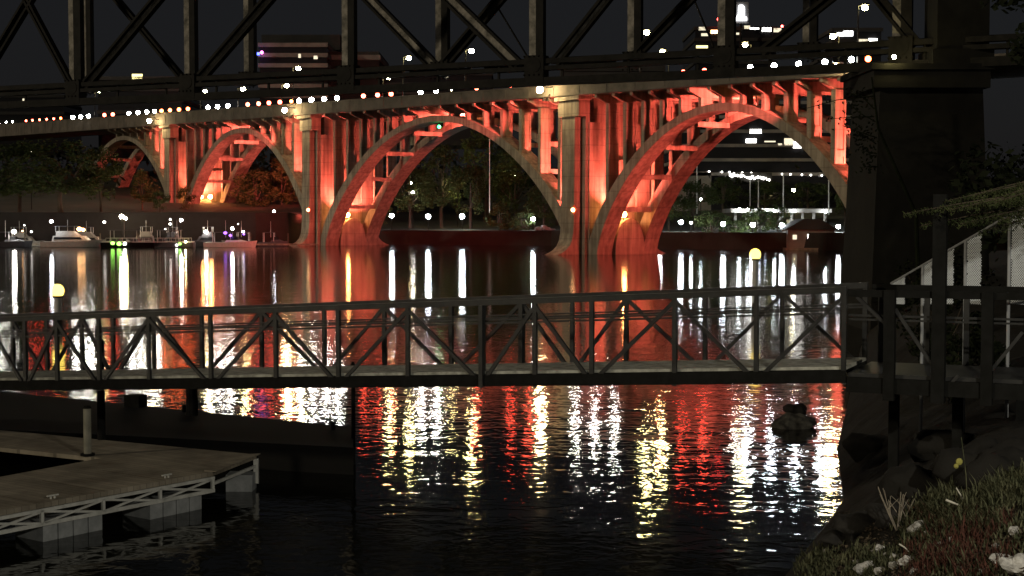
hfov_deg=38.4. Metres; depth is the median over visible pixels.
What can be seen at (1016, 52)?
dark tree
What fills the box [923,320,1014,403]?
dark bush
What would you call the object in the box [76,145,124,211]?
broadleaf tree
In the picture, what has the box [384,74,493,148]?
flat block
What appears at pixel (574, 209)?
navigation light
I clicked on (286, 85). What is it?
road lamp
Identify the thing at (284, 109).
fascia lamp
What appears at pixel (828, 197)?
flagpole
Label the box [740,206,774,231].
broadleaf tree
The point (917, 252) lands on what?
bare tree
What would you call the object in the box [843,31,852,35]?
lit window
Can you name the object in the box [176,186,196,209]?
broadleaf tree
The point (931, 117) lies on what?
stone pier
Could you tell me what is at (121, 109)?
block
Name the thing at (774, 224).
broadleaf tree
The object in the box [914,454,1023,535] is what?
long grass
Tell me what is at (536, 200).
broadleaf tree
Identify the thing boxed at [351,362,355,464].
piling
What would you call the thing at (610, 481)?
river water
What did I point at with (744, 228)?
broadleaf tree
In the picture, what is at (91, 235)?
cabin cruiser
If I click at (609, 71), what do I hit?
long block
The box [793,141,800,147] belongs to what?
lit window
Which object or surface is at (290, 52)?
tall building
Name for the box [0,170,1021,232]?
ground
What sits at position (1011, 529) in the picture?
white stone
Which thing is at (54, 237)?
windows
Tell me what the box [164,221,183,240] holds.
cabin cruiser
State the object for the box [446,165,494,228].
broadleaf tree
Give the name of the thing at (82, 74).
truss bridge
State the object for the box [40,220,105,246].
cabin cruiser
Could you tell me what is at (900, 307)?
dark bush
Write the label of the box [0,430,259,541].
floating dock
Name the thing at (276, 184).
broadleaf tree
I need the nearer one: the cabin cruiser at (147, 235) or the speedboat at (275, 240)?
the cabin cruiser at (147, 235)
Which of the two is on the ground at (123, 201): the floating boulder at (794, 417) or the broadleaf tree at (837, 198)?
the broadleaf tree at (837, 198)
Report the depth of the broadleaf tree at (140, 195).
328.21 m
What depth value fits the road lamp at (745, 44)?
212.44 m
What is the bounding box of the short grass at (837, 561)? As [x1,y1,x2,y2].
[792,480,1023,575]
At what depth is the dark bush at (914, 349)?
40.88 m
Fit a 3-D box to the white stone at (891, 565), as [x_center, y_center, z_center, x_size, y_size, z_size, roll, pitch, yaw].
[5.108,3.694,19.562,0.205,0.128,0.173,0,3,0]
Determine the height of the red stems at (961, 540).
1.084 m
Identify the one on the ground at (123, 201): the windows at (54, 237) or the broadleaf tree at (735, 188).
the broadleaf tree at (735, 188)
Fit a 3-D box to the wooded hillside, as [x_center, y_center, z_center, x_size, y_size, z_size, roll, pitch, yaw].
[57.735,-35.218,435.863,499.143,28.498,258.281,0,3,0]
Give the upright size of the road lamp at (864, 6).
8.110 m
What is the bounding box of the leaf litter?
[825,509,1023,575]
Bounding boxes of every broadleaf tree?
[0,138,47,211]
[6,138,110,211]
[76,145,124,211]
[129,169,160,209]
[148,191,170,211]
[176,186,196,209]
[228,169,279,206]
[246,145,292,191]
[263,158,297,204]
[383,207,392,223]
[392,167,439,227]
[413,144,470,227]
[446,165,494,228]
[460,129,520,218]
[483,201,520,229]
[488,151,541,219]
[513,209,535,229]
[522,187,554,224]
[541,207,559,226]
[666,196,681,230]
[674,179,719,229]
[694,209,730,231]
[702,176,742,213]
[718,219,751,231]
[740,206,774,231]
[742,179,790,208]
[765,203,791,230]
[785,181,829,213]
[834,193,845,223]
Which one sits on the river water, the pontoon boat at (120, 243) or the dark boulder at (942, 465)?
the pontoon boat at (120, 243)
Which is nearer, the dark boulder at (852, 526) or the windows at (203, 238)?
the dark boulder at (852, 526)
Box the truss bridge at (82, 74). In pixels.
[0,0,1023,108]
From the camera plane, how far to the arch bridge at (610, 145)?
239.95 m
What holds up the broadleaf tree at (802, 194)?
on the ground at (123, 201)
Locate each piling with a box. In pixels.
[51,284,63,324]
[96,339,105,439]
[186,389,197,415]
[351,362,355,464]
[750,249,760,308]
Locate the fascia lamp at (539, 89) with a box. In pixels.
[536,86,552,100]
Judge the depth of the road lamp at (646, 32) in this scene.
212.08 m
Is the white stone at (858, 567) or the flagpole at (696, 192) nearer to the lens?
the white stone at (858, 567)
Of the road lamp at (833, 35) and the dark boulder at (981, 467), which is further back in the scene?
the road lamp at (833, 35)
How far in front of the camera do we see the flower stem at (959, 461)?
19.90 m
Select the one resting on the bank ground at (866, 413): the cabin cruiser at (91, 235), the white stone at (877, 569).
the white stone at (877, 569)
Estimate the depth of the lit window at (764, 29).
556.00 m
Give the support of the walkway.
on the bank ground at (866, 413)
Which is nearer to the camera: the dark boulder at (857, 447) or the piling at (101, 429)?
the dark boulder at (857, 447)
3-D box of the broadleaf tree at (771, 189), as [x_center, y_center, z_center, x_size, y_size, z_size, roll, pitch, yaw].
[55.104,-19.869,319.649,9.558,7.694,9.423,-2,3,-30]
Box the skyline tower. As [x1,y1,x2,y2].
[682,18,782,100]
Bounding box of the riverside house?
[780,219,837,249]
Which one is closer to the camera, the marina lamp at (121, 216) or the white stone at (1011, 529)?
the white stone at (1011, 529)
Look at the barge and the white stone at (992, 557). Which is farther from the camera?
the barge
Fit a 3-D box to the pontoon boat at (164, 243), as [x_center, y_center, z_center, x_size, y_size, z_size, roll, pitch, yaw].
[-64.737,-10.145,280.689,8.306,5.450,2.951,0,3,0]
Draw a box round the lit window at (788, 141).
[784,138,793,144]
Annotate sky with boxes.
[0,0,1023,181]
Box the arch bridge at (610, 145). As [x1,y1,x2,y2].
[0,53,1023,254]
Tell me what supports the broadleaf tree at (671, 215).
on the ground at (123, 201)
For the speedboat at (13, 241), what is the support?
on the river water
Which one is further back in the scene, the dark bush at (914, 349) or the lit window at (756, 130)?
the lit window at (756, 130)
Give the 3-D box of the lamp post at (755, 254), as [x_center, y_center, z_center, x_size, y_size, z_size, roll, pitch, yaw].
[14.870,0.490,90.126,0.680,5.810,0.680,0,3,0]
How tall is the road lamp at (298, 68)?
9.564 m
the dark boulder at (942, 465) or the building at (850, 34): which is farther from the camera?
the building at (850, 34)
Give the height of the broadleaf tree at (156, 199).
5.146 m
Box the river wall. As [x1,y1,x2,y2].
[0,212,1023,250]
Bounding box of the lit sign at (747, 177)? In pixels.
[729,173,771,181]
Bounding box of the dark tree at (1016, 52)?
[946,0,1023,263]
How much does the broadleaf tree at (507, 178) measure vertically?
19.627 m
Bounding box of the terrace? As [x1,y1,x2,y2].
[722,209,831,226]
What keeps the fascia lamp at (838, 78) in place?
attached to the arch bridge at (610, 145)
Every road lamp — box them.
[281,83,288,103]
[293,66,300,102]
[403,55,411,95]
[465,48,473,90]
[639,29,649,72]
[742,41,751,64]
[829,32,839,63]
[856,3,869,62]
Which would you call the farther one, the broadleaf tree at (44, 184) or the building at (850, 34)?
the building at (850, 34)
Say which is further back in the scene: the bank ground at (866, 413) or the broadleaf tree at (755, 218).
the broadleaf tree at (755, 218)
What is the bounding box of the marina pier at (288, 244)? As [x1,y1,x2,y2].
[24,233,318,246]
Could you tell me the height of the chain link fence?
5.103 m
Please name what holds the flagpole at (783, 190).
on the ground at (123, 201)
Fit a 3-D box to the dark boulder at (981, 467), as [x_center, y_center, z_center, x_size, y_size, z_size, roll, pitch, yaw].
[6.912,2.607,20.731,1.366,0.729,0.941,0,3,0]
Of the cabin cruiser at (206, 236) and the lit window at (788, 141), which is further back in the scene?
the lit window at (788, 141)
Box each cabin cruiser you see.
[11,225,44,245]
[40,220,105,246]
[79,221,105,239]
[127,226,154,240]
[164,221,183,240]
[190,227,214,246]
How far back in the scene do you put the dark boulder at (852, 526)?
22.53 m
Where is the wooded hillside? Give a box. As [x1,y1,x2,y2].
[0,142,1023,210]
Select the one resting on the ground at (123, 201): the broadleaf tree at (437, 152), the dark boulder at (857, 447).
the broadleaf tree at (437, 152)
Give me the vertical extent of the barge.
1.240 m
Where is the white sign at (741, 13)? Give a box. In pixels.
[736,2,748,47]
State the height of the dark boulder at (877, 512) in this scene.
0.448 m
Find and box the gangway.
[0,282,867,391]
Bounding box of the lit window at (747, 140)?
[746,139,755,142]
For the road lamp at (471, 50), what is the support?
on the arch bridge at (610, 145)
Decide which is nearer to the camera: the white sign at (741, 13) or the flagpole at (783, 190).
the flagpole at (783, 190)
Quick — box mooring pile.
[80,405,94,460]
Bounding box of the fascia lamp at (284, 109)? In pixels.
[282,107,293,118]
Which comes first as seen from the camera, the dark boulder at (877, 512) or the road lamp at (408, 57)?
the dark boulder at (877, 512)
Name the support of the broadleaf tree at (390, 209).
on the ground at (123, 201)
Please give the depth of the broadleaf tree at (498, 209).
312.27 m
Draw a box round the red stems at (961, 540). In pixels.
[889,493,1021,575]
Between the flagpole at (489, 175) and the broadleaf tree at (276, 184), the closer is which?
the flagpole at (489, 175)
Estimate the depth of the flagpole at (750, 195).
291.40 m
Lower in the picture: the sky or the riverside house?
the riverside house
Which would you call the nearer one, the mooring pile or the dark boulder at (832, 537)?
the dark boulder at (832, 537)
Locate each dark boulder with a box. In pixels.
[820,528,845,548]
[831,511,875,542]
[841,433,886,462]
[866,501,913,529]
[876,463,939,500]
[908,429,973,462]
[930,436,997,482]
[954,446,1023,489]
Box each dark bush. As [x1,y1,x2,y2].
[872,237,1000,315]
[896,268,995,362]
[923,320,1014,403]
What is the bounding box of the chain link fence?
[890,207,1023,431]
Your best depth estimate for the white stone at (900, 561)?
19.32 m
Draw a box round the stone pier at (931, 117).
[839,0,994,330]
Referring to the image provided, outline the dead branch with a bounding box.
[878,487,914,530]
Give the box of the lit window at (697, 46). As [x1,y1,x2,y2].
[696,45,707,47]
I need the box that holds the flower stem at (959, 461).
[954,437,967,496]
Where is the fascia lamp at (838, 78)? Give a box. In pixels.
[832,61,848,80]
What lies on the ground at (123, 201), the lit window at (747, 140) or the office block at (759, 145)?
the office block at (759, 145)
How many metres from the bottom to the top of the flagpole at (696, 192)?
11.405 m
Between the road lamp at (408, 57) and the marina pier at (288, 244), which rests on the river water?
the marina pier at (288, 244)
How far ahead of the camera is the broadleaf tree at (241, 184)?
343.16 m
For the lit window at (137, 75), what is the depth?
447.41 m
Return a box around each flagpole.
[489,139,489,212]
[696,167,697,213]
[749,180,750,215]
[783,173,783,212]
[828,180,828,214]
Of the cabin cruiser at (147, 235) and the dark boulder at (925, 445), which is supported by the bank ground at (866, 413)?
the dark boulder at (925, 445)
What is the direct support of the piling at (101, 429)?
in the river water
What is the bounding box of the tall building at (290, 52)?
[258,35,388,142]
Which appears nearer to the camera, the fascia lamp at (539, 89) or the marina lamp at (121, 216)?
the fascia lamp at (539, 89)
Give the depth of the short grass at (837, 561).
20.38 m
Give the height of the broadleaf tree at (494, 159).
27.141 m
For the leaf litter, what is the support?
on the bank ground at (866, 413)
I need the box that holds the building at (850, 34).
[809,28,882,100]
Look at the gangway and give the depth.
27.04 m
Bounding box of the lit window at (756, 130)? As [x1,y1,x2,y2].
[750,129,761,132]
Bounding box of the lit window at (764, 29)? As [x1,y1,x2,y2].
[762,28,770,31]
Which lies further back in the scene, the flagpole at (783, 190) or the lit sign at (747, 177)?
the lit sign at (747, 177)
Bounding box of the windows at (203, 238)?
[199,237,211,239]
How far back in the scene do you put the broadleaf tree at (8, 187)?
303.39 m
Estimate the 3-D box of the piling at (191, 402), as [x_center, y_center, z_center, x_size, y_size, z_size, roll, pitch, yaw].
[-8.262,3.973,38.033,0.374,3.830,0.356,0,3,0]
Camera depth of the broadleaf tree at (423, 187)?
333.14 m
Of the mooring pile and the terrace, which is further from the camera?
the terrace
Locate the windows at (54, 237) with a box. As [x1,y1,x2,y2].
[54,237,81,238]
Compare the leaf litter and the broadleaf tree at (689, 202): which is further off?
the broadleaf tree at (689, 202)
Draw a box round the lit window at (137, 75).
[132,74,142,78]
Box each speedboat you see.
[0,229,32,246]
[203,220,256,247]
[221,232,249,241]
[258,232,287,245]
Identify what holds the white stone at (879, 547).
on the bank ground at (866, 413)
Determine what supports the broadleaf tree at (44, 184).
on the ground at (123, 201)
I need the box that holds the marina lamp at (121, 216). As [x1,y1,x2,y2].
[119,214,123,238]
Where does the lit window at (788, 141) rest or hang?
in the office block at (759, 145)
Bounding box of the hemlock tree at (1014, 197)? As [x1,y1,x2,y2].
[902,181,1023,237]
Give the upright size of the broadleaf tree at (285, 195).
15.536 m
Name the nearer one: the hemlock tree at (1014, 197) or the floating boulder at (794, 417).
the hemlock tree at (1014, 197)
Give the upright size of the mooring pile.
2.760 m
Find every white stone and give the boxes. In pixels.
[852,561,875,574]
[871,544,884,552]
[874,567,884,574]
[888,561,898,569]
[897,555,913,565]
[908,520,923,531]
[989,553,1009,563]
[998,553,1023,575]
[1008,526,1021,534]
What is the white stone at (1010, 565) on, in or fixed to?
on the bank ground at (866, 413)
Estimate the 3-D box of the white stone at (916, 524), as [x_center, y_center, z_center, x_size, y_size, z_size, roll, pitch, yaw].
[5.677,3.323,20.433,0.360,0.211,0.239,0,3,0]
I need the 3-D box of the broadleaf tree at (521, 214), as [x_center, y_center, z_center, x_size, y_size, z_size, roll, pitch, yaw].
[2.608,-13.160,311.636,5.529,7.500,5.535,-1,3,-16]
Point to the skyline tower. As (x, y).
(696, 38)
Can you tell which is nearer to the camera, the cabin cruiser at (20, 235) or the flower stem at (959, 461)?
the flower stem at (959, 461)
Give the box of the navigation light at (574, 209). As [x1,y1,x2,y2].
[571,205,576,214]
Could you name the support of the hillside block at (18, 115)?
on the ground at (123, 201)
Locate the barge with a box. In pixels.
[0,392,352,474]
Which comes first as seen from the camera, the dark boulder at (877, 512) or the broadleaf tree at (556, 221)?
the dark boulder at (877, 512)
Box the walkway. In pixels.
[846,194,1023,468]
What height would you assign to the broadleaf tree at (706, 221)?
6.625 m
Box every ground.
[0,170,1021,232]
[785,250,1023,575]
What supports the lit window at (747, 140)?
in the office block at (759, 145)
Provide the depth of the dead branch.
21.13 m
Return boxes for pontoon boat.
[100,223,170,247]
[154,230,195,247]
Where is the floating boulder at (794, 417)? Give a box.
[771,403,816,429]
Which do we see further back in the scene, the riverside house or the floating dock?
the riverside house
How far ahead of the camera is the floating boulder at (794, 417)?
39.82 m
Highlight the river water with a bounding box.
[0,245,868,575]
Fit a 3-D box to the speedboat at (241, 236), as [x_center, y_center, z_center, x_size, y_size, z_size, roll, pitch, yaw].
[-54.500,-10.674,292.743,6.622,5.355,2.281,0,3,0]
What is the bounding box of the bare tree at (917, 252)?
[801,77,920,284]
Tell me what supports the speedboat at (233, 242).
on the river water
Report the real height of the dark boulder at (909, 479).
0.726 m
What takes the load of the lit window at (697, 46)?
in the skyline tower
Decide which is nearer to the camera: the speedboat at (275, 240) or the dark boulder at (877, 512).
the dark boulder at (877, 512)
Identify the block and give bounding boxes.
[0,95,81,156]
[96,74,202,160]
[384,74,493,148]
[560,65,665,75]
[664,101,851,210]
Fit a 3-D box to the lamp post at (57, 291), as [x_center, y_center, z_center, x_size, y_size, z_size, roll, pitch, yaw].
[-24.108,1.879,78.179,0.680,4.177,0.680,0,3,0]

